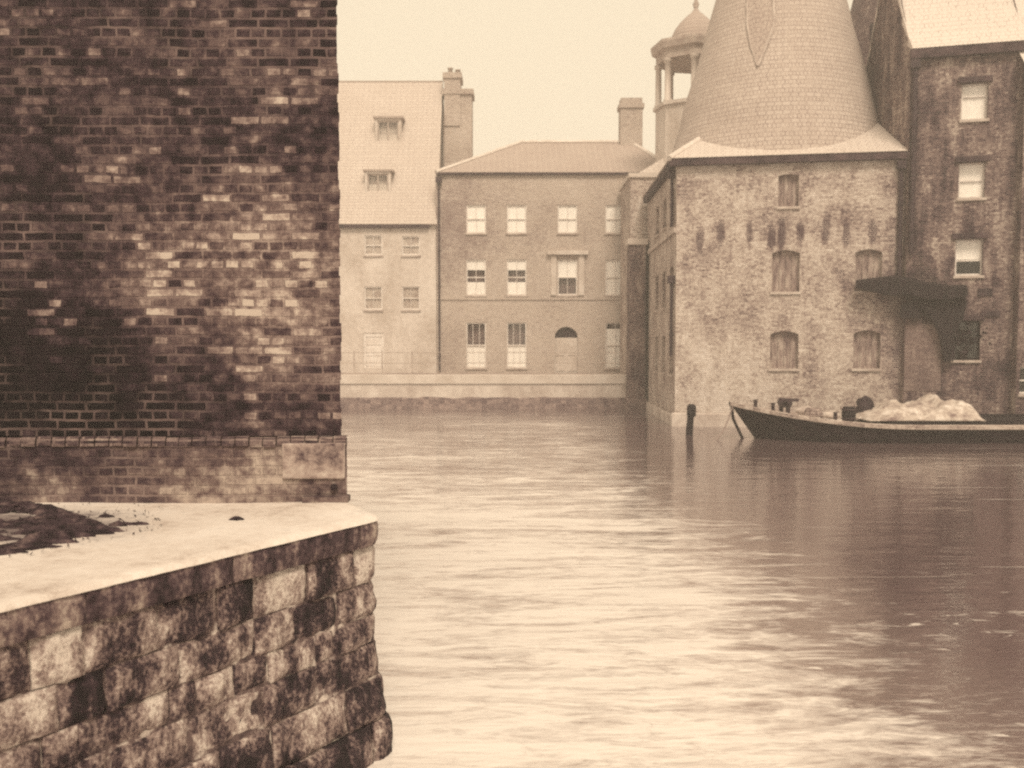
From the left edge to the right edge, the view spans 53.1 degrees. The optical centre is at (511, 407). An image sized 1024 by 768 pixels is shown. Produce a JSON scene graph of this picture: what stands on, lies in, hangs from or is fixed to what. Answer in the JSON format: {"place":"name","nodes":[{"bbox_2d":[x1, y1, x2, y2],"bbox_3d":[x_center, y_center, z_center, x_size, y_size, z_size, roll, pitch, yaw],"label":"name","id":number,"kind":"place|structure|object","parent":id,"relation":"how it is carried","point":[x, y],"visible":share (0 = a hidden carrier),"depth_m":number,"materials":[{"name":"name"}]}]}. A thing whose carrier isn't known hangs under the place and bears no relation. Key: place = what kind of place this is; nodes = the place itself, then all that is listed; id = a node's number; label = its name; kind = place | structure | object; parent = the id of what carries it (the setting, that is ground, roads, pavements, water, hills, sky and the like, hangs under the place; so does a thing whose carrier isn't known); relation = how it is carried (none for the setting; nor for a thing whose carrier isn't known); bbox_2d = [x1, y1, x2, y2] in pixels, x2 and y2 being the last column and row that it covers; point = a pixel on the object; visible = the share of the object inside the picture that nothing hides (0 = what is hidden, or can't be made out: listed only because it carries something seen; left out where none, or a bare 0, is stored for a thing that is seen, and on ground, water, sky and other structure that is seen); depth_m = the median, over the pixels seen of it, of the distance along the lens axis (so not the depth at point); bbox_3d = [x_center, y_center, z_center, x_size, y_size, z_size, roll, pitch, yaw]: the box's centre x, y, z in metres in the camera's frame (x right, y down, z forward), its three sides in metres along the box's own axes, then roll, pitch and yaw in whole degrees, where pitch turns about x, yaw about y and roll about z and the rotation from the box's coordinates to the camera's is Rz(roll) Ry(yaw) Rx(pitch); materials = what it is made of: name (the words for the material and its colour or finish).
{"place":"outdoors","nodes":[
{"label":"outdoors","id":0,"kind":"place"},
{"bbox_2d":[0,436,377,612],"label":"pavement","id":1,"kind":"structure","parent":0,"point":[184,535],"depth_m":6.57,"materials":[{"name":"stone"}]},
{"bbox_2d":[0,496,159,555],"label":"weed heap","id":2,"kind":"object","parent":1,"relation":"on","point":[47,525],"visible":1,"depth_m":6.92,"materials":[{"name":"brown plant"}]},
{"bbox_2d":[0,0,349,502],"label":"brick building","id":3,"kind":"structure","parent":1,"relation":"on","point":[169,223],"depth_m":8.10,"materials":[{"name":"brick"}]},
{"bbox_2d":[229,516,244,520],"bbox_3d":[-1.987,0.798,7.375,0.130,0.036,0.097,0,4,0],"label":"mud clod","id":4,"kind":"object","parent":1,"relation":"on","point":[236,518],"visible":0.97,"depth_m":7.36,"materials":[{"name":"brown soil"}]},
{"bbox_2d":[341,373,620,373],"bbox_3d":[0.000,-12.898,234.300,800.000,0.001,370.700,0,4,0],"label":"ground","id":5,"kind":"structure","parent":0,"point":[481,373],"depth_m":51.96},
{"bbox_2d":[337,67,474,372],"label":"pale house","id":6,"kind":"structure","parent":5,"relation":"on","point":[401,142],"depth_m":52.98,"materials":[{"name":"paint"}]},
{"bbox_2d":[363,236,382,256],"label":"window","id":7,"kind":"structure","parent":6,"relation":"in","point":[373,244],"depth_m":52.67,"materials":[{"name":"white glass"}]},
{"bbox_2d":[363,287,382,311],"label":"window","id":8,"kind":"structure","parent":6,"relation":"in","point":[373,295],"depth_m":52.84,"materials":[{"name":"grey glass"}]},
{"bbox_2d":[364,333,383,367],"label":"door","id":9,"kind":"structure","parent":6,"relation":"in","point":[373,342],"depth_m":52.99,"materials":[{"name":"white paint"}]},
{"bbox_2d":[401,237,420,256],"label":"window","id":10,"kind":"structure","parent":6,"relation":"in","point":[410,245],"depth_m":52.68,"materials":[{"name":"beige glass"}]},
{"bbox_2d":[401,287,420,311],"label":"window","id":11,"kind":"structure","parent":6,"relation":"in","point":[410,295],"depth_m":52.84,"materials":[{"name":"grey glass"}]},
{"bbox_2d":[434,98,654,372],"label":"georgian house","id":12,"kind":"structure","parent":5,"relation":"on","point":[528,236],"depth_m":52.68,"materials":[{"name":"brick"}]},
{"bbox_2d":[465,205,486,234],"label":"window","id":13,"kind":"structure","parent":12,"relation":"in","point":[475,214],"depth_m":52.54,"materials":[{"name":"white glass"}]},
{"bbox_2d":[465,260,486,296],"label":"window","id":14,"kind":"structure","parent":12,"relation":"in","point":[475,269],"depth_m":52.76,"materials":[{"name":"white paint"}]},
{"bbox_2d":[465,323,486,369],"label":"window","id":15,"kind":"structure","parent":12,"relation":"in","point":[475,332],"depth_m":52.99,"materials":[{"name":"white glass"}]},
{"bbox_2d":[506,205,527,234],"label":"window","id":16,"kind":"structure","parent":12,"relation":"in","point":[516,214],"depth_m":52.54,"materials":[{"name":"white glass"}]},
{"bbox_2d":[506,260,527,296],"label":"window","id":17,"kind":"structure","parent":12,"relation":"in","point":[516,269],"depth_m":52.76,"materials":[{"name":"white glass"}]},
{"bbox_2d":[506,323,527,369],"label":"window","id":18,"kind":"structure","parent":12,"relation":"in","point":[516,332],"depth_m":53.01,"materials":[{"name":"white paint"}]},
{"bbox_2d":[555,327,577,372],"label":"door","id":19,"kind":"structure","parent":12,"relation":"in","point":[566,339],"depth_m":52.95,"materials":[{"name":"beige wood"}]},
{"bbox_2d":[557,205,577,234],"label":"window","id":20,"kind":"structure","parent":12,"relation":"in","point":[567,214],"depth_m":52.54,"materials":[{"name":"white glass"}]},
{"bbox_2d":[557,260,577,296],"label":"window","id":21,"kind":"structure","parent":12,"relation":"in","point":[567,269],"depth_m":52.72,"materials":[{"name":"white glass"}]},
{"bbox_2d":[604,260,619,296],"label":"window","id":22,"kind":"structure","parent":12,"relation":"in","point":[612,268],"depth_m":52.74,"materials":[{"name":"white glass"}]},
{"bbox_2d":[604,323,619,369],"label":"window","id":23,"kind":"structure","parent":12,"relation":"in","point":[612,336],"depth_m":52.95,"materials":[{"name":"white glass"}]},
{"bbox_2d":[604,205,620,234],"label":"window","id":24,"kind":"structure","parent":12,"relation":"in","point":[612,212],"depth_m":52.54,"materials":[{"name":"white glass"}]},
{"bbox_2d":[619,0,709,397],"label":"clock mill","id":25,"kind":"object","parent":5,"relation":"on","point":[679,50],"visible":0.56,"depth_m":48.30,"materials":[{"name":"brick"}]},
{"bbox_2d":[336,0,852,156],"label":"sky","id":26,"kind":"structure","parent":0,"point":[535,69],"materials":[{"name":"beige"}]},
{"bbox_2d":[332,408,1023,767],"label":"water","id":27,"kind":"structure","parent":0,"point":[587,588],"depth_m":12.40,"materials":[{"name":"beige liquid"}]},
{"bbox_2d":[0,521,392,767],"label":"stone quay","id":28,"kind":"structure","parent":27,"relation":"in","point":[265,658],"depth_m":6.12,"materials":[{"name":"stone"}]},
{"bbox_2d":[340,374,625,407],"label":"river wall","id":29,"kind":"structure","parent":27,"relation":"in","point":[482,390],"depth_m":49.00,"materials":[{"name":"beige stone"}]},
{"bbox_2d":[341,351,621,373],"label":"iron railing","id":30,"kind":"object","parent":29,"relation":"on","point":[458,352],"visible":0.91,"depth_m":49.46,"materials":[{"name":"grey metal"}]},
{"bbox_2d":[624,239,647,410],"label":"brick pier","id":31,"kind":"structure","parent":27,"relation":"in","point":[635,399],"depth_m":46.99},
{"bbox_2d":[686,404,695,435],"bbox_3d":[5.961,0.794,34.214,0.347,1.843,0.310,0,4,0],"label":"mooring post","id":32,"kind":"object","parent":27,"relation":"in","point":[691,411],"visible":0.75,"depth_m":34.09,"materials":[{"name":"brown wood"}]},
{"bbox_2d":[672,0,877,368],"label":"oast kiln","id":33,"kind":"object","parent":27,"relation":"in","point":[780,74],"visible":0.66,"depth_m":38.03,"materials":[{"name":"tile"}]},
{"bbox_2d":[642,123,908,426],"bbox_3d":[9.987,-5.093,41.954,8.703,12.645,11.725,0,4,0],"label":"mill","id":34,"kind":"object","parent":27,"relation":"in","point":[738,303],"visible":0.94,"depth_m":37.20,"materials":[{"name":"brick"}]},
{"bbox_2d":[768,331,799,370],"bbox_3d":[9.907,-2.066,37.349,1.118,1.456,0.506,0,4,0],"label":"window","id":35,"kind":"structure","parent":34,"relation":"in","point":[786,342],"depth_m":37.44,"materials":[{"name":"brown wood"}]},
{"bbox_2d":[770,251,800,294],"bbox_3d":[9.915,-4.914,37.173,1.098,1.597,0.502,0,4,0],"label":"window","id":36,"kind":"structure","parent":34,"relation":"in","point":[785,271],"depth_m":37.27,"materials":[{"name":"brown wood"}]},
{"bbox_2d":[776,175,799,208],"bbox_3d":[9.966,-7.795,36.988,0.844,1.248,0.457,0,4,0],"label":"window","id":37,"kind":"structure","parent":34,"relation":"in","point":[787,184],"depth_m":37.08,"materials":[{"name":"brown wood"}]},
{"bbox_2d":[851,330,881,370],"bbox_3d":[12.737,-2.053,36.847,1.048,1.468,0.493,0,4,0],"label":"window","id":38,"kind":"structure","parent":34,"relation":"in","point":[866,342],"depth_m":36.93,"materials":[{"name":"brown wood"}]},
{"bbox_2d":[853,250,880,293],"bbox_3d":[12.738,-4.878,36.674,1.044,1.577,0.492,0,4,0],"label":"window","id":39,"kind":"structure","parent":34,"relation":"in","point":[867,262],"depth_m":36.76,"materials":[{"name":"brown wood"}]},
{"bbox_2d":[850,0,877,65],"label":"oast kiln","id":40,"kind":"object","parent":27,"relation":"in","point":[863,12],"visible":0.04,"depth_m":43.84,"materials":[{"name":"tile"}]},
{"bbox_2d":[729,398,1023,442],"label":"barge","id":41,"kind":"object","parent":27,"relation":"on","point":[772,423],"visible":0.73,"depth_m":31.62,"materials":[{"name":"wood"}]},
{"bbox_2d":[716,406,732,439],"bbox_3d":[6.754,0.491,32.669,1.125,1.271,0.052,-3,5,-43],"label":"mooring rope","id":42,"kind":"object","parent":41,"relation":"attached to","point":[725,424],"visible":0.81,"depth_m":32.74,"materials":[{"name":"beige fabric"}]},
{"bbox_2d":[803,407,823,416],"bbox_3d":[9.605,0.141,32.625,0.673,0.311,0.662,0,4,0],"label":"rope coil","id":43,"kind":"object","parent":41,"relation":"on","point":[813,412],"visible":0.97,"depth_m":32.39,"materials":[{"name":"beige fabric"}]},
{"bbox_2d":[841,406,855,421],"bbox_3d":[10.514,0.213,31.973,0.442,0.500,0.435,0,4,0],"label":"keg","id":44,"kind":"object","parent":41,"relation":"on","point":[848,413],"visible":0.92,"depth_m":31.80,"materials":[{"name":"wood"}]},
{"bbox_2d":[855,395,873,413],"bbox_3d":[11.469,-0.006,33.347,0.614,0.800,0.650,2,4,30],"label":"bundle","id":45,"kind":"object","parent":41,"relation":"on","point":[864,403],"visible":0.52,"depth_m":33.19,"materials":[{"name":"brown plant"}]},
{"bbox_2d":[840,393,984,420],"bbox_3d":[12.824,-0.068,33.054,3.655,0.780,3.054,0,4,0],"label":"tarpaulin","id":46,"kind":"object","parent":41,"relation":"on","point":[929,407],"visible":0.9,"depth_m":32.00,"materials":[{"name":"fabric"}]},
{"bbox_2d":[866,0,1023,413],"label":"brick tower house","id":47,"kind":"structure","parent":27,"relation":"on","point":[944,77],"depth_m":35.52,"materials":[{"name":"brown brick"}]},
{"bbox_2d":[856,276,967,361],"bbox_3d":[13.957,-3.139,35.898,3.651,3.042,0.582,1,4,18],"label":"hoist canopy","id":48,"kind":"object","parent":47,"relation":"attached to","point":[946,318],"visible":1,"depth_m":35.56,"materials":[{"name":"brown wood"}]},
{"bbox_2d":[904,325,940,390],"bbox_3d":[14.471,-1.766,36.077,1.206,2.332,0.017,1,4,16],"label":"blocked door","id":49,"kind":"structure","parent":47,"relation":"in","point":[922,358],"depth_m":36.08,"materials":[{"name":"brick"}]},
{"bbox_2d":[939,321,990,359],"bbox_3d":[15.736,-2.370,35.627,1.803,1.415,0.810,1,4,12],"label":"window plant","id":50,"kind":"object","parent":47,"relation":"on","point":[962,354],"depth_m":35.59,"materials":[{"name":"plant"}]},
{"bbox_2d":[950,321,980,362],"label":"window","id":51,"kind":"structure","parent":47,"relation":"in","point":[972,356],"depth_m":36.60,"materials":[{"name":"grey glass"}]},
{"bbox_2d":[953,239,984,278],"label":"window","id":52,"kind":"structure","parent":47,"relation":"in","point":[968,253],"depth_m":35.72,"materials":[{"name":"white glass"}]},
{"bbox_2d":[956,162,986,200],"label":"window","id":53,"kind":"structure","parent":47,"relation":"in","point":[971,175],"depth_m":35.51,"materials":[{"name":"white glass"}]},
{"bbox_2d":[959,83,989,122],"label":"window","id":54,"kind":"structure","parent":47,"relation":"in","point":[973,96],"depth_m":35.34,"materials":[{"name":"white glass"}]},
{"bbox_2d":[1004,0,1023,413],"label":"brick warehouse","id":55,"kind":"structure","parent":27,"relation":"on","point":[1017,388],"depth_m":34.82,"materials":[{"name":"brown brick"}]},
{"bbox_2d":[1018,367,1023,396],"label":"window","id":56,"kind":"structure","parent":55,"relation":"in","point":[1021,390],"depth_m":35.95,"materials":[{"name":"white paint"}]},
{"bbox_2d":[795,406,810,414],"bbox_3d":[9.642,0.118,33.570,0.613,0.358,0.630,3,5,40],"label":"sack","id":57,"kind":"object","parent":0,"point":[799,411],"visible":0.39,"depth_m":33.46,"materials":[{"name":"beige fabric"}]},
{"bbox_2d":[820,411,839,418],"bbox_3d":[10.400,0.234,33.585,0.714,0.280,0.558,-1,4,-22],"label":"sack","id":58,"kind":"object","parent":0,"point":[828,415],"visible":0.55,"depth_m":33.39,"materials":[{"name":"beige fabric"}]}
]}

